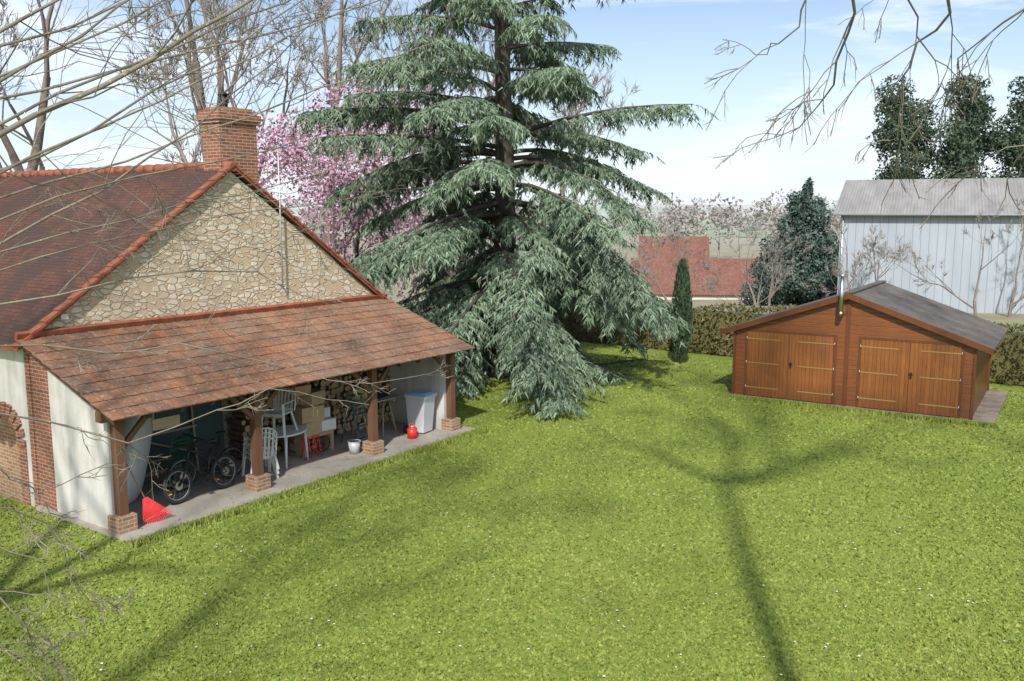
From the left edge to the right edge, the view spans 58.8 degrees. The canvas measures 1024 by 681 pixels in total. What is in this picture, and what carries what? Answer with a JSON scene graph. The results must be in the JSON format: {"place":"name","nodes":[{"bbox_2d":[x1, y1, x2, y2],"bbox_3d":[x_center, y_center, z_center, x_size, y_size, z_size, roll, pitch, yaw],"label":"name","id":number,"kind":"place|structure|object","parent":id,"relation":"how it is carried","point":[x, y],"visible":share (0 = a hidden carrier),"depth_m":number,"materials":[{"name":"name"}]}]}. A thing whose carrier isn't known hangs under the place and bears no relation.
{"place":"outdoors","nodes":[
{"label":"outdoors","id":0,"kind":"place"},
{"bbox_2d":[0,205,1023,680],"bbox_3d":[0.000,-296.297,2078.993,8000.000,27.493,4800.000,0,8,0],"label":"ground","id":1,"kind":"structure","parent":0,"point":[728,251],"depth_m":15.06,"materials":[{"name":"green plant"}]},
{"bbox_2d":[0,83,10,94],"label":"tree","id":2,"kind":"object","parent":1,"relation":"on","point":[1,89],"visible":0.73,"depth_m":31.93,"materials":[{"name":"grey plant"}]},
{"bbox_2d":[0,4,20,35],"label":"tree","id":3,"kind":"object","parent":1,"relation":"on","point":[2,16],"visible":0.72,"depth_m":41.50,"materials":[{"name":"grey plant"}]},
{"bbox_2d":[0,0,61,170],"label":"tree","id":4,"kind":"object","parent":1,"relation":"on","point":[40,120],"visible":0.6,"depth_m":37.59,"materials":[{"name":"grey plant"}]},
{"bbox_2d":[0,0,76,171],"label":"tree","id":5,"kind":"object","parent":1,"relation":"on","point":[13,156],"visible":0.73,"depth_m":44.77,"materials":[{"name":"grey plant"}]},
{"bbox_2d":[104,0,263,163],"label":"tree","id":6,"kind":"object","parent":1,"relation":"on","point":[178,144],"visible":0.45,"depth_m":35.33,"materials":[{"name":"brown plant"}]},
{"bbox_2d":[0,92,387,507],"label":"house","id":7,"kind":"structure","parent":1,"relation":"on","point":[286,263],"depth_m":19.67,"materials":[{"name":"stone"}]},
{"bbox_2d":[139,0,315,161],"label":"tree","id":8,"kind":"object","parent":1,"relation":"on","point":[225,76],"visible":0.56,"depth_m":42.37,"materials":[{"name":"brown plant"}]},
{"bbox_2d":[22,347,474,541],"bbox_3d":[-4.874,1.140,19.638,3.078,3.208,9.720,6,10,35],"label":"lean to","id":9,"kind":"object","parent":1,"relation":"on","point":[63,455],"visible":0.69,"depth_m":16.88,"materials":[{"name":"paint"}]},
{"bbox_2d":[14,293,474,420],"bbox_3d":[-4.931,0.026,19.434,3.027,1.236,9.658,6,10,35],"label":"lean to tiles","id":10,"kind":"object","parent":9,"relation":"on","point":[367,332],"visible":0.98,"depth_m":18.33,"materials":[{"name":"brown tile"}]},
{"bbox_2d":[123,370,436,528],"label":"stored items","id":11,"kind":"object","parent":9,"relation":"on","point":[295,427],"visible":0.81,"depth_m":19.66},
{"bbox_2d":[0,0,502,680],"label":"tree","id":12,"kind":"object","parent":1,"relation":"on","point":[134,64],"visible":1,"depth_m":7.60,"materials":[{"name":"brown plant"}]},
{"bbox_2d":[193,0,384,183],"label":"tree","id":13,"kind":"object","parent":1,"relation":"on","point":[304,58],"visible":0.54,"depth_m":48.24,"materials":[{"name":"grey plant"}]},
{"bbox_2d":[253,78,488,299],"bbox_3d":[-5.952,-4.974,36.851,10.725,10.914,11.773,0,8,0],"label":"blossom tree","id":14,"kind":"object","parent":1,"relation":"on","point":[324,193],"visible":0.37,"depth_m":35.76,"materials":[{"name":"pink plant"}]},
{"bbox_2d":[254,0,492,253],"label":"tree","id":15,"kind":"object","parent":1,"relation":"on","point":[342,35],"visible":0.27,"depth_m":46.28,"materials":[{"name":"brown plant"}]},
{"bbox_2d":[333,32,493,277],"bbox_3d":[-5.240,-7.778,44.414,6.731,14.372,8.397,-6,10,-37],"label":"tree","id":16,"kind":"object","parent":1,"relation":"on","point":[450,271],"visible":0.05,"depth_m":43.81,"materials":[{"name":"grey plant"}]},
{"bbox_2d":[25,170,840,266],"bbox_3d":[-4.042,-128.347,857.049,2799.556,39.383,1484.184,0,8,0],"label":"woods","id":17,"kind":"object","parent":1,"relation":"on","point":[669,217],"visible":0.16,"depth_m":262.77,"materials":[{"name":"grey"}]},
{"bbox_2d":[437,0,554,279],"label":"tree","id":18,"kind":"object","parent":1,"relation":"on","point":[482,49],"visible":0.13,"depth_m":48.14,"materials":[{"name":"grey plant"}]},
{"bbox_2d":[281,0,718,420],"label":"cedar","id":19,"kind":"object","parent":1,"relation":"on","point":[499,317],"visible":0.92,"depth_m":27.62,"materials":[{"name":"green plant"}]},
{"bbox_2d":[19,397,1021,676],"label":"daisies","id":20,"kind":"object","parent":1,"relation":"on","point":[601,591],"visible":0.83,"depth_m":12.83,"materials":[{"name":"white"}]},
{"bbox_2d":[517,28,641,278],"bbox_3d":[3.690,-11.063,57.440,7.516,17.205,9.141,3,9,22],"label":"tree","id":21,"kind":"object","parent":1,"relation":"on","point":[571,111],"visible":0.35,"depth_m":55.54,"materials":[{"name":"grey plant"}]},
{"bbox_2d":[607,237,629,301],"bbox_3d":[5.743,-3.769,53.811,2.522,5.310,2.069,6,10,37],"label":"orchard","id":22,"kind":"object","parent":1,"relation":"on","point":[620,257],"visible":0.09,"depth_m":53.42,"materials":[{"name":"grey"}]},
{"bbox_2d":[628,234,669,304],"bbox_3d":[7.217,-3.345,50.673,3.270,5.378,2.849,-4,9,-24],"label":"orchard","id":23,"kind":"object","parent":1,"relation":"on","point":[655,281],"visible":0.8,"depth_m":50.09,"materials":[{"name":"grey"}]},
{"bbox_2d":[631,224,713,281],"bbox_3d":[10.427,-4.727,58.921,5.505,5.790,3.254,0,8,0],"label":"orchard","id":24,"kind":"object","parent":1,"relation":"on","point":[672,239],"visible":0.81,"depth_m":58.72,"materials":[{"name":"grey"}]},
{"bbox_2d":[639,236,709,257],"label":"roof","id":25,"kind":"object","parent":1,"relation":"on","point":[698,243],"visible":0.35,"depth_m":125.07,"materials":[{"name":"red"}]},
{"bbox_2d":[671,258,692,363],"bbox_3d":[6.139,-1.085,32.868,0.868,3.885,0.856,0,8,0],"label":"cypress","id":26,"kind":"object","parent":1,"relation":"on","point":[682,298],"visible":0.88,"depth_m":32.65,"materials":[{"name":"green plant"}]},
{"bbox_2d":[631,258,761,299],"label":"house","id":27,"kind":"structure","parent":1,"relation":"on","point":[732,277],"depth_m":108.74,"materials":[{"name":"red tile"}]},
{"bbox_2d":[441,290,1023,386],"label":"hedge","id":28,"kind":"object","parent":1,"relation":"on","point":[1006,366],"visible":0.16,"depth_m":34.91,"materials":[{"name":"green plant"}]},
{"bbox_2d":[699,207,792,308],"bbox_3d":[12.487,-3.640,47.558,5.500,6.846,3.377,-2,8,-16],"label":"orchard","id":29,"kind":"object","parent":1,"relation":"on","point":[746,278],"visible":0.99,"depth_m":47.57,"materials":[{"name":"grey"}]},
{"bbox_2d":[759,223,817,308],"bbox_3d":[16.971,-4.278,55.724,2.931,5.797,5.026,-2,8,-11],"label":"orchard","id":30,"kind":"object","parent":1,"relation":"on","point":[775,236],"visible":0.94,"depth_m":55.88,"materials":[{"name":"grey"}]},
{"bbox_2d":[820,213,905,297],"bbox_3d":[17.054,-3.119,45.171,4.514,6.468,3.318,-7,10,-39],"label":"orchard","id":31,"kind":"object","parent":1,"relation":"on","point":[834,270],"visible":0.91,"depth_m":45.38,"materials":[{"name":"grey"}]},
{"bbox_2d":[719,273,1007,424],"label":"shed","id":32,"kind":"structure","parent":1,"relation":"on","point":[879,345],"depth_m":25.22,"materials":[{"name":"brown wood"}]},
{"bbox_2d":[704,0,1023,278],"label":"tree","id":33,"kind":"object","parent":1,"relation":"on","point":[850,23],"visible":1,"depth_m":5.75,"materials":[{"name":"brown plant"}]},
{"bbox_2d":[738,73,1023,305],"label":"conifers","id":34,"kind":"object","parent":1,"relation":"on","point":[805,216],"visible":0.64,"depth_m":100.70,"materials":[{"name":"green plant"}]},
{"bbox_2d":[860,223,911,280],"bbox_3d":[21.106,-3.805,51.954,3.016,5.922,2.457,0,8,0],"label":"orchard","id":35,"kind":"object","parent":1,"relation":"on","point":[872,245],"visible":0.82,"depth_m":51.61,"materials":[{"name":"plant"}]},
{"bbox_2d":[833,178,1023,313],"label":"barn","id":36,"kind":"structure","parent":1,"relation":"on","point":[941,235],"depth_m":53.34,"materials":[{"name":"grey metal"}]},
{"bbox_2d":[875,205,1023,316],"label":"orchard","id":37,"kind":"object","parent":1,"relation":"on","point":[973,307],"visible":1,"depth_m":42.89,"materials":[{"name":"plant"}]},
{"bbox_2d":[999,195,1023,316],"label":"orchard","id":38,"kind":"object","parent":1,"relation":"on","point":[1011,304],"visible":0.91,"depth_m":49.32,"materials":[{"name":"plant"}]},
{"bbox_2d":[0,0,1023,206],"label":"sky","id":39,"kind":"structure","parent":0,"point":[667,47],"materials":[{"name":"blue"}]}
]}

